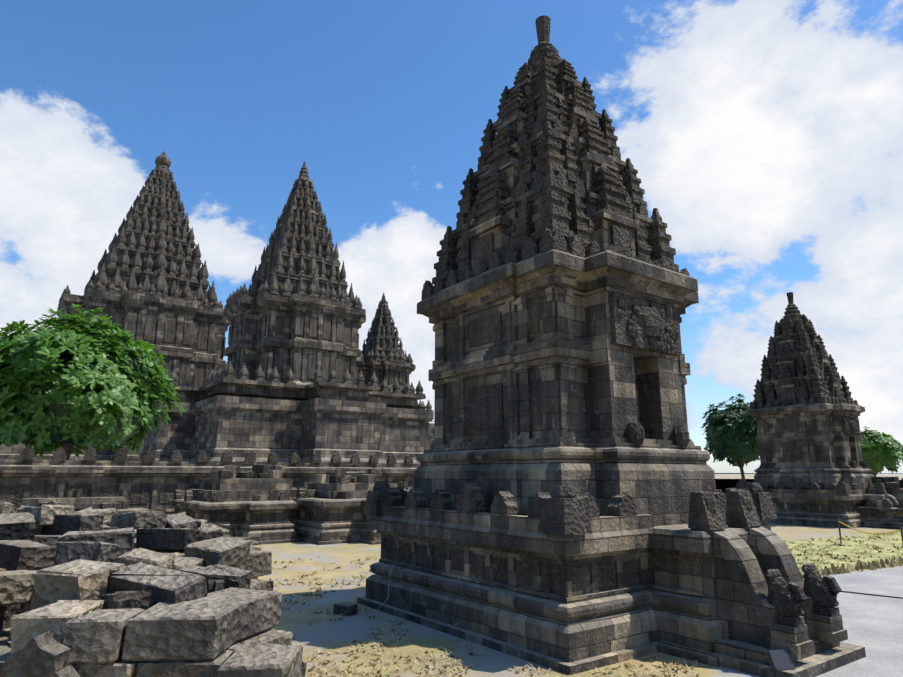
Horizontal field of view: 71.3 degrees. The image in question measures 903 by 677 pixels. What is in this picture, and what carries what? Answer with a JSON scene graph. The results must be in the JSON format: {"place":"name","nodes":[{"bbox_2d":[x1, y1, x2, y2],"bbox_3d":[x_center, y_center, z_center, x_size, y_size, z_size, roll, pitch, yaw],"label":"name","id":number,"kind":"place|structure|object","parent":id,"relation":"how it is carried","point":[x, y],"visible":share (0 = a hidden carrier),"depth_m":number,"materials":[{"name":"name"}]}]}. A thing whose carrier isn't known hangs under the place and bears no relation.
{"place":"outdoors","nodes":[
{"label":"outdoors","id":0,"kind":"place"},
{"bbox_2d":[0,0,902,474],"label":"sky","id":1,"kind":"structure","parent":0,"point":[766,136],"materials":[{"name":"blue"}]},
{"bbox_2d":[258,475,902,676],"bbox_3d":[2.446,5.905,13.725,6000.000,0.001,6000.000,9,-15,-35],"label":"ground","id":2,"kind":"structure","parent":0,"point":[322,635],"depth_m":12.10,"materials":[{"name":"beige soil"}]},
{"bbox_2d":[3,497,148,513],"bbox_3d":[-17.707,8.336,29.341,6.080,1.837,7.280,9,-15,-35],"label":"ruin","id":3,"kind":"object","parent":2,"relation":"on","point":[82,503],"visible":0.23,"depth_m":28.43,"materials":[{"name":"stone"}]},
{"bbox_2d":[37,482,129,508],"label":"stone blocks","id":4,"kind":"object","parent":3,"relation":"on","point":[77,493],"visible":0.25,"depth_m":28.68,"materials":[{"name":"stone"}]},
{"bbox_2d":[0,500,306,676],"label":"rubble pile","id":5,"kind":"object","parent":2,"relation":"on","point":[109,592],"visible":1,"depth_m":4.78,"materials":[{"name":"grey stone"}]},
{"bbox_2d":[0,631,79,676],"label":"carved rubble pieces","id":6,"kind":"object","parent":5,"relation":"attached to","point":[45,654],"visible":1,"depth_m":3.84,"materials":[{"name":"grey stone"}]},
{"bbox_2d":[0,446,420,514],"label":"court wall","id":7,"kind":"structure","parent":2,"relation":"on","point":[149,482],"depth_m":30.61,"materials":[{"name":"stone"}]},
{"bbox_2d":[168,479,309,544],"bbox_3d":[-9.649,8.003,29.773,5.880,2.671,7.080,9,-15,-35],"label":"ruin","id":8,"kind":"object","parent":2,"relation":"on","point":[272,519],"visible":0.79,"depth_m":27.56,"materials":[{"name":"stone"}]},
{"bbox_2d":[197,465,282,500],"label":"stone blocks","id":9,"kind":"object","parent":8,"relation":"on","point":[262,472],"visible":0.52,"depth_m":30.78,"materials":[{"name":"stone"}]},
{"bbox_2d":[333,602,357,615],"bbox_3d":[-2.239,5.705,13.294,0.451,0.209,0.332,-7,-14,29],"label":"fallen block","id":10,"kind":"object","parent":2,"relation":"on","point":[346,609],"depth_m":13.19,"materials":[{"name":"stone"}]},
{"bbox_2d":[291,483,411,544],"bbox_3d":[-4.502,8.189,30.151,6.080,2.465,7.280,9,-15,-35],"label":"ruin","id":11,"kind":"object","parent":2,"relation":"on","point":[327,516],"visible":0.58,"depth_m":27.59,"materials":[{"name":"stone"}]},
{"bbox_2d":[307,467,408,498],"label":"stone blocks","id":12,"kind":"object","parent":11,"relation":"on","point":[341,476],"visible":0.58,"depth_m":29.92,"materials":[{"name":"stone"}]},
{"bbox_2d":[270,531,902,676],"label":"dry grass tufts","id":13,"kind":"object","parent":2,"relation":"on","point":[342,671],"visible":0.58,"depth_m":10.32,"materials":[{"name":"beige plant"}]},
{"bbox_2d":[357,15,865,676],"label":"temple","id":14,"kind":"structure","parent":2,"relation":"on","point":[565,505],"depth_m":12.30,"materials":[{"name":"stone"}]},
{"bbox_2d":[377,516,397,610],"bbox_3d":[-1.376,4.877,13.710,0.456,1.958,0.091,5,-13,-20],"label":"conductor pipe","id":15,"kind":"object","parent":14,"relation":"attached to","point":[391,568],"visible":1,"depth_m":13.68,"materials":[{"name":"grey"}]},
{"bbox_2d":[767,649,794,671],"bbox_3d":[4.747,4.647,9.062,0.340,0.301,0.162,4,-13,-16],"label":"plaque","id":16,"kind":"object","parent":14,"relation":"attached to","point":[780,659],"visible":0.86,"depth_m":9.04,"materials":[{"name":"grey"}]},
{"bbox_2d":[731,421,745,481],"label":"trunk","id":17,"kind":"object","parent":2,"relation":"on","point":[740,464],"visible":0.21,"depth_m":63.96,"materials":[{"name":"brown plant"}]},
{"bbox_2d":[701,394,759,465],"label":"tree","id":18,"kind":"object","parent":17,"relation":"attached to","point":[729,434],"visible":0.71,"depth_m":63.04,"materials":[{"name":"green plant"}]},
{"bbox_2d":[735,292,898,528],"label":"temple","id":19,"kind":"structure","parent":2,"relation":"on","point":[805,411],"depth_m":37.76,"materials":[{"name":"stone"}]},
{"bbox_2d":[871,448,885,476],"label":"tree","id":20,"kind":"object","parent":2,"relation":"on","point":[876,472],"visible":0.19,"depth_m":77.20,"materials":[{"name":"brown plant"}]},
{"bbox_2d":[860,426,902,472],"bbox_3d":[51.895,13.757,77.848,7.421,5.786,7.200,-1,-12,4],"label":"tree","id":21,"kind":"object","parent":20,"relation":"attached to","point":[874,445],"visible":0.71,"depth_m":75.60,"materials":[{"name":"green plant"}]},
{"bbox_2d":[857,488,902,528],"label":"ruin","id":22,"kind":"object","parent":2,"relation":"on","point":[887,515],"visible":0.42,"depth_m":34.74,"materials":[{"name":"stone"}]},
{"bbox_2d":[871,476,902,506],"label":"ruin blocks","id":23,"kind":"object","parent":22,"relation":"on","point":[891,482],"visible":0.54,"depth_m":35.91,"materials":[{"name":"stone"}]},
{"bbox_2d":[711,566,902,676],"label":"gravel path","id":24,"kind":"structure","parent":0,"point":[873,625],"depth_m":12.49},
{"bbox_2d":[840,591,902,598],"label":"joint","id":25,"kind":"object","parent":24,"relation":"on","point":[872,594],"visible":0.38,"depth_m":15.28,"materials":[{"name":"grey concrete"}]},
{"bbox_2d":[715,473,902,473],"bbox_3d":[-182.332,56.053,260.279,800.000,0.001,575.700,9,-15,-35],"label":"court ground","id":26,"kind":"structure","parent":0,"point":[755,473],"depth_m":88.32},
{"bbox_2d":[0,303,184,459],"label":"tree","id":27,"kind":"object","parent":26,"relation":"on","point":[61,383],"depth_m":33.04,"materials":[{"name":"green plant"}]},
{"bbox_2d":[0,151,229,460],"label":"temple","id":28,"kind":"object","parent":26,"relation":"on","point":[148,282],"visible":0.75,"depth_m":82.80,"materials":[{"name":"grey stone"}]},
{"bbox_2d":[138,161,433,463],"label":"temple","id":29,"kind":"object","parent":26,"relation":"on","point":[285,382],"visible":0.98,"depth_m":58.79,"materials":[{"name":"grey stone"}]},
{"bbox_2d":[357,292,433,448],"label":"temple","id":30,"kind":"structure","parent":26,"relation":"on","point":[383,355],"depth_m":78.39,"materials":[{"name":"grey stone"}]},
{"bbox_2d":[786,533,902,572],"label":"lawn","id":31,"kind":"structure","parent":0,"point":[840,550],"depth_m":24.64,"materials":[{"name":"green plant"}]},
{"bbox_2d":[798,556,902,577],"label":"lawn edge grass","id":32,"kind":"structure","parent":31,"relation":"on","point":[861,565],"depth_m":19.40,"materials":[{"name":"plant"}]},
{"bbox_2d":[837,519,902,545],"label":"barrier posts","id":33,"kind":"object","parent":31,"relation":"on","point":[901,528],"visible":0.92,"depth_m":25.96,"materials":[{"name":"grey metal"}]},
{"bbox_2d":[838,521,900,534],"bbox_3d":[18.640,7.704,25.993,9.727,0.342,3.274,9,-15,-35],"label":"barrier rope","id":34,"kind":"object","parent":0,"point":[869,533],"visible":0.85,"depth_m":23.81,"materials":[{"name":"yellow fabric"}]}
]}

